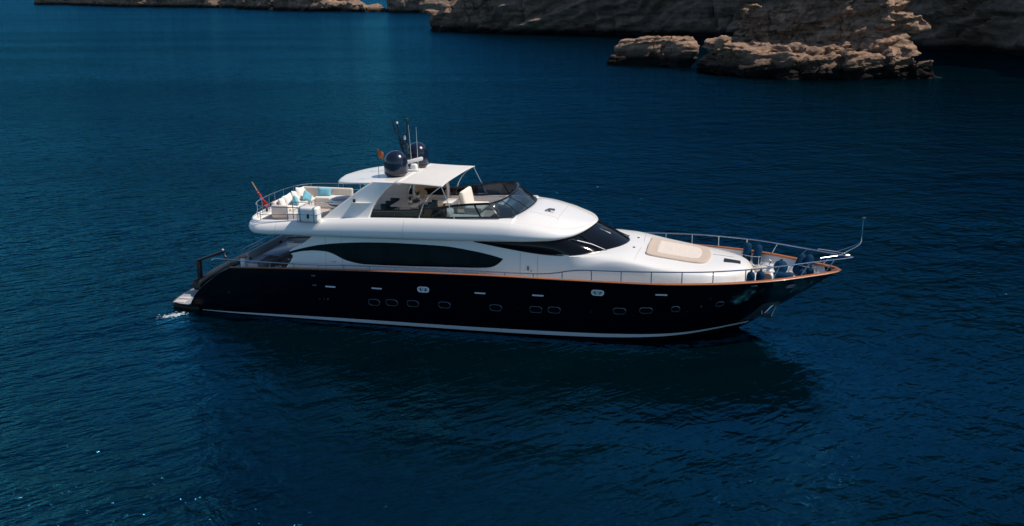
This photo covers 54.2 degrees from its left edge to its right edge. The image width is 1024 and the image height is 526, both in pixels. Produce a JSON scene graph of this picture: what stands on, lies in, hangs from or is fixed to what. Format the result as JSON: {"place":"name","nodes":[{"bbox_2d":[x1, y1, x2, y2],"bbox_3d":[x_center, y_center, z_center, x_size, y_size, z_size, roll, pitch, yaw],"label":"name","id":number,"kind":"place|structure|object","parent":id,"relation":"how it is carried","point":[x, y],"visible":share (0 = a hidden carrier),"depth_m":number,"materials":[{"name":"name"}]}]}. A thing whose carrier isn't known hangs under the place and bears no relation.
{"place":"outdoors","nodes":[
{"label":"outdoors","id":0,"kind":"place"},
{"bbox_2d":[328,196,350,212],"bbox_3d":[-8.481,-2.880,50.959,1.720,0.800,1.720,3,16,13],"label":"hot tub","id":1,"kind":"object","parent":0,"point":[337,200],"visible":0.31,"depth_m":50.67,"materials":[{"name":"white"}]},
{"bbox_2d":[413,182,449,208],"bbox_3d":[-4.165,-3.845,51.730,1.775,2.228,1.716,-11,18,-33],"label":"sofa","id":2,"kind":"object","parent":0,"point":[417,188],"visible":0.22,"depth_m":52.02,"materials":[{"name":"beige fabric"}]},
{"bbox_2d":[0,0,1023,525],"bbox_3d":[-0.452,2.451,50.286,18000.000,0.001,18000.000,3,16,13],"label":"water","id":3,"kind":"structure","parent":0,"point":[878,380],"depth_m":51.80,"materials":[{"name":"blue liquid"}]},
{"bbox_2d":[33,0,197,6],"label":"islet","id":4,"kind":"object","parent":3,"relation":"in","point":[155,3],"visible":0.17,"depth_m":1135.59,"materials":[{"name":"stone"}]},
{"bbox_2d":[163,312,184,317],"bbox_3d":[-17.025,2.595,50.183,1.491,0.023,1.106,-3,15,-8],"label":"sea foam","id":5,"kind":"object","parent":3,"relation":"on","point":[174,315],"visible":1,"depth_m":50.08,"materials":[{"name":"white"}]},
{"bbox_2d":[197,0,387,11],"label":"islet","id":6,"kind":"object","parent":3,"relation":"in","point":[324,5],"visible":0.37,"depth_m":816.20,"materials":[{"name":"stone"}]},
{"bbox_2d":[386,0,456,12],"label":"headland rock","id":7,"kind":"object","parent":3,"relation":"in","point":[405,6],"visible":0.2,"depth_m":722.76,"materials":[{"name":"brown stone"}]},
{"bbox_2d":[425,0,490,32],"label":"headland rock","id":8,"kind":"object","parent":3,"relation":"in","point":[461,15],"visible":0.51,"depth_m":387.37,"materials":[{"name":"stone"}]},
{"bbox_2d":[173,118,865,340],"bbox_3d":[-0.612,-1.718,49.176,34.020,10.490,7.820,3,16,13],"label":"motor yacht","id":9,"kind":"object","parent":3,"relation":"on","point":[536,265],"visible":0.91,"depth_m":46.79,"materials":[{"name":"black paint"}]},
{"bbox_2d":[198,241,281,288],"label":"railing","id":10,"kind":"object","parent":9,"relation":"in","point":[213,272],"depth_m":51.93,"materials":[{"name":"metal"}]},
{"bbox_2d":[252,182,268,209],"bbox_3d":[-13.017,-3.469,51.767,0.893,1.473,0.318,3,16,13],"label":"ensign","id":11,"kind":"object","parent":9,"relation":"attached to","point":[264,202],"visible":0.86,"depth_m":51.72,"materials":[{"name":"red fabric"}]},
{"bbox_2d":[246,235,295,266],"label":"staircase","id":12,"kind":"structure","parent":9,"relation":"on","point":[256,253],"depth_m":52.13,"materials":[{"name":"grey"}]},
{"bbox_2d":[263,243,301,266],"bbox_3d":[-11.956,-0.367,52.403,1.080,0.785,2.550,3,16,13],"label":"cockpit table","id":13,"kind":"object","parent":9,"relation":"on","point":[282,249],"visible":0.83,"depth_m":52.13,"materials":[{"name":"grey"}]},
{"bbox_2d":[286,211,297,219],"bbox_3d":[-10.587,-2.324,49.766,1.100,0.390,0.620,3,16,13],"label":"coffee table","id":14,"kind":"object","parent":9,"relation":"on","point":[291,216],"visible":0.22,"depth_m":49.59,"materials":[{"name":"white"}]},
{"bbox_2d":[297,205,321,223],"bbox_3d":[-9.661,-2.333,47.685,1.031,0.776,0.650,3,16,13],"label":"life raft","id":15,"kind":"object","parent":9,"relation":"hanging from","point":[308,214],"visible":1,"depth_m":47.44,"materials":[{"name":"grey plastic"}]},
{"bbox_2d":[271,186,352,218],"bbox_3d":[-10.153,-3.081,51.460,3.100,0.950,3.970,3,16,13],"label":"corner sofa","id":16,"kind":"object","parent":9,"relation":"on","point":[313,191],"visible":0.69,"depth_m":52.42,"materials":[{"name":"white"}]},
{"bbox_2d":[278,198,285,204],"bbox_3d":[-11.557,-2.987,50.303,0.260,0.598,0.634,-16,10,4],"label":"scatter cushion","id":17,"kind":"object","parent":16,"relation":"on","point":[281,201],"visible":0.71,"depth_m":50.05,"materials":[{"name":"white fabric"}]},
{"bbox_2d":[282,193,292,204],"bbox_3d":[-11.370,-3.197,50.839,0.260,0.621,0.659,-10,18,32],"label":"scatter cushion","id":18,"kind":"object","parent":16,"relation":"on","point":[288,197],"visible":0.79,"depth_m":50.70,"materials":[{"name":"white fabric"}]},
{"bbox_2d":[291,191,298,200],"bbox_3d":[-11.171,-3.401,51.426,0.260,0.644,0.683,-16,2,4],"label":"scatter cushion","id":19,"kind":"object","parent":16,"relation":"on","point":[293,193],"visible":0.62,"depth_m":51.20,"materials":[{"name":"white fabric"}]},
{"bbox_2d":[292,196,298,204],"bbox_3d":[-10.967,-3.117,50.687,0.260,0.529,0.561,-21,-9,-19],"label":"scatter cushion","id":20,"kind":"object","parent":16,"relation":"on","point":[294,199],"visible":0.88,"depth_m":50.47,"materials":[{"name":"teal fabric"}]},
{"bbox_2d":[295,187,304,199],"bbox_3d":[-10.972,-3.605,52.014,0.260,0.713,0.756,-12,2,22],"label":"scatter cushion","id":21,"kind":"object","parent":16,"relation":"on","point":[300,191],"visible":0.76,"depth_m":51.77,"materials":[{"name":"white fabric"}]},
{"bbox_2d":[303,190,311,203],"bbox_3d":[-10.599,-3.414,51.761,0.260,0.575,0.610,-7,-28,26],"label":"scatter cushion","id":22,"kind":"object","parent":16,"relation":"on","point":[307,195],"visible":0.96,"depth_m":51.60,"materials":[{"name":"teal fabric"}]},
{"bbox_2d":[317,187,331,195],"bbox_3d":[-9.906,-3.748,52.810,0.756,0.460,0.260,4,0,5],"label":"scatter cushion","id":23,"kind":"object","parent":16,"relation":"on","point":[324,191],"visible":1,"depth_m":52.70,"materials":[{"name":"teal fabric"}]},
{"bbox_2d":[377,149,383,172],"bbox_3d":[-6.282,-4.755,47.841,0.348,1.421,0.100,3,16,13],"label":"courtesy flag","id":24,"kind":"object","parent":9,"relation":"on","point":[380,154],"visible":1,"depth_m":47.74,"materials":[{"name":"fabric"}]},
{"bbox_2d":[380,204,392,209],"bbox_3d":[-6.294,-2.593,49.965,0.546,0.742,0.571,3,16,13],"label":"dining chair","id":25,"kind":"object","parent":9,"relation":"on","point":[385,206],"visible":0.44,"depth_m":49.97,"materials":[{"name":"black fabric"}]},
{"bbox_2d":[385,201,396,209],"bbox_3d":[-6.125,-2.782,50.650,0.546,0.742,0.571,3,16,13],"label":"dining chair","id":26,"kind":"object","parent":9,"relation":"on","point":[390,203],"visible":0.52,"depth_m":50.64,"materials":[{"name":"black fabric"}]},
{"bbox_2d":[390,198,399,209],"bbox_3d":[-5.958,-2.968,51.325,0.546,0.742,0.571,3,16,13],"label":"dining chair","id":27,"kind":"object","parent":9,"relation":"on","point":[395,199],"visible":0.26,"depth_m":51.45,"materials":[{"name":"black fabric"}]},
{"bbox_2d":[390,197,428,209],"bbox_3d":[-5.149,-2.724,50.425,1.340,0.730,2.100,3,16,13],"label":"dining table","id":28,"kind":"object","parent":9,"relation":"on","point":[402,203],"visible":0.51,"depth_m":49.95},
{"bbox_2d":[407,196,411,204],"bbox_3d":[-5.082,-3.139,49.561,0.353,0.521,0.394,3,16,13],"label":"potted succulent","id":29,"kind":"object","parent":28,"relation":"on","point":[410,201],"visible":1,"depth_m":49.55,"materials":[{"name":"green plant"}]},
{"bbox_2d":[413,189,420,198],"bbox_3d":[-4.765,-3.472,50.765,0.451,0.524,0.380,13,20,40],"label":"potted succulent","id":30,"kind":"object","parent":28,"relation":"on","point":[417,195],"visible":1,"depth_m":50.74,"materials":[{"name":"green plant"}]},
{"bbox_2d":[424,202,433,207],"bbox_3d":[-4.193,-2.675,50.202,0.546,0.742,0.571,3,16,13],"label":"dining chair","id":31,"kind":"object","parent":9,"relation":"on","point":[431,204],"visible":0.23,"depth_m":50.00,"materials":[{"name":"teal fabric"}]},
{"bbox_2d":[432,200,437,206],"bbox_3d":[-4.038,-2.848,50.831,0.546,0.742,0.571,3,16,13],"label":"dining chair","id":32,"kind":"object","parent":9,"relation":"on","point":[435,202],"visible":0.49,"depth_m":50.65,"materials":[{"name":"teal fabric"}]},
{"bbox_2d":[442,198,459,205],"bbox_3d":[-2.992,-2.746,50.280,0.720,0.805,1.100,3,16,13],"label":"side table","id":33,"kind":"object","parent":9,"relation":"on","point":[453,201],"visible":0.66,"depth_m":49.95,"materials":[{"name":"white"}]},
{"bbox_2d":[458,186,488,203],"bbox_3d":[-1.883,-3.003,50.082,1.170,1.398,1.625,3,16,13],"label":"helm bench","id":34,"kind":"object","parent":9,"relation":"on","point":[465,195],"visible":0.48,"depth_m":49.89,"materials":[{"name":"beige leather"}]},
{"bbox_2d":[474,219,629,255],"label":"wheelhouse window","id":35,"kind":"structure","parent":9,"relation":"in","point":[601,236],"depth_m":46.08,"materials":[{"name":"black glass"}]},
{"bbox_2d":[646,237,711,263],"bbox_3d":[7.944,-0.593,47.374,2.979,0.518,3.296,3,16,13],"label":"sunpad","id":36,"kind":"object","parent":9,"relation":"on","point":[673,250],"visible":1,"depth_m":47.00,"materials":[{"name":"beige fabric"}]},
{"bbox_2d":[742,239,751,261],"bbox_3d":[11.541,-0.591,49.051,0.400,1.203,0.396,6,4,12],"label":"boat fender","id":37,"kind":"object","parent":9,"relation":"on","point":[747,248],"visible":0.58,"depth_m":48.90,"materials":[{"name":"black paint"}]},
{"bbox_2d":[746,270,754,280],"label":"boat fender","id":38,"kind":"object","parent":9,"relation":"hanging from","point":[750,276],"visible":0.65,"depth_m":44.48,"materials":[{"name":"black paint"}]},
{"bbox_2d":[741,252,761,265],"bbox_3d":[11.676,-0.175,48.850,1.076,0.518,0.552,11,19,36],"label":"fender basket","id":39,"kind":"object","parent":9,"relation":"on","point":[753,256],"visible":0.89,"depth_m":48.57,"materials":[{"name":"silver metal"}]},
{"bbox_2d":[752,241,762,264],"bbox_3d":[11.973,-0.492,48.724,0.400,1.184,0.396,9,5,11],"label":"boat fender","id":40,"kind":"object","parent":9,"relation":"on","point":[758,248],"visible":0.98,"depth_m":48.58,"materials":[{"name":"black paint"}]},
{"bbox_2d":[755,267,764,279],"bbox_3d":[11.099,0.681,44.755,0.380,1.044,0.376,6,22,12],"label":"boat fender","id":41,"kind":"object","parent":9,"relation":"on","point":[760,275],"visible":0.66,"depth_m":44.58,"materials":[{"name":"black paint"}]},
{"bbox_2d":[760,304,775,316],"bbox_3d":[11.992,2.076,46.484,0.846,0.859,0.316,1,15,5],"label":"anchor","id":42,"kind":"object","parent":9,"relation":"attached to","point":[765,314],"visible":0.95,"depth_m":46.50,"materials":[{"name":"silver metal"}]},
{"bbox_2d":[764,259,772,279],"bbox_3d":[11.565,0.371,45.152,0.490,1.076,0.690,3,16,13],"label":"anchor windlass","id":43,"kind":"object","parent":9,"relation":"on","point":[768,273],"visible":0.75,"depth_m":45.05,"materials":[{"name":"silver metal"}]},
{"bbox_2d":[774,259,787,271],"bbox_3d":[12.675,0.169,47.162,0.658,0.748,0.655,3,16,13],"label":"ball fender","id":44,"kind":"object","parent":9,"relation":"on","point":[780,262],"visible":0.67,"depth_m":46.93,"materials":[{"name":"black paint"}]},
{"bbox_2d":[773,271,792,278],"bbox_3d":[12.176,0.589,45.289,1.083,0.380,0.376,8,17,14],"label":"boat fender","id":45,"kind":"object","parent":9,"relation":"on","point":[781,274],"visible":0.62,"depth_m":45.12,"materials":[{"name":"black paint"}]},
{"bbox_2d":[792,252,805,273],"bbox_3d":[13.579,-0.045,47.117,0.400,1.184,0.396,24,-1,6],"label":"boat fender","id":46,"kind":"object","parent":9,"relation":"on","point":[800,259],"visible":0.91,"depth_m":46.96,"materials":[{"name":"black paint"}]},
{"bbox_2d":[796,267,806,275],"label":"boat fender","id":47,"kind":"object","parent":9,"relation":"on","point":[800,272],"visible":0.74,"depth_m":45.19,"materials":[{"name":"black paint"}]},
{"bbox_2d":[802,251,813,268],"bbox_3d":[13.869,-0.002,46.834,0.400,1.184,0.396,19,3,8],"label":"boat fender","id":48,"kind":"object","parent":9,"relation":"on","point":[809,257],"visible":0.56,"depth_m":46.69,"materials":[{"name":"black paint"}]},
{"bbox_2d":[806,264,813,283],"bbox_3d":[13.497,0.480,45.393,0.380,0.944,0.376,11,23,11],"label":"boat fender","id":49,"kind":"object","parent":9,"relation":"on","point":[810,270],"visible":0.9,"depth_m":45.23,"materials":[{"name":"black paint"}]},
{"bbox_2d":[606,36,699,67],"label":"rock islet","id":50,"kind":"object","parent":3,"relation":"in","point":[676,51],"visible":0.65,"depth_m":209.14,"materials":[{"name":"stone"}]},
{"bbox_2d":[474,0,1023,55],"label":"sea cliff","id":51,"kind":"structure","parent":3,"relation":"on","point":[987,25],"depth_m":334.91,"materials":[{"name":"brown stone"}]},
{"bbox_2d":[696,0,942,79],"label":"layered rock","id":52,"kind":"object","parent":3,"relation":"in","point":[827,39],"visible":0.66,"depth_m":179.71,"materials":[{"name":"stone"}]}
]}

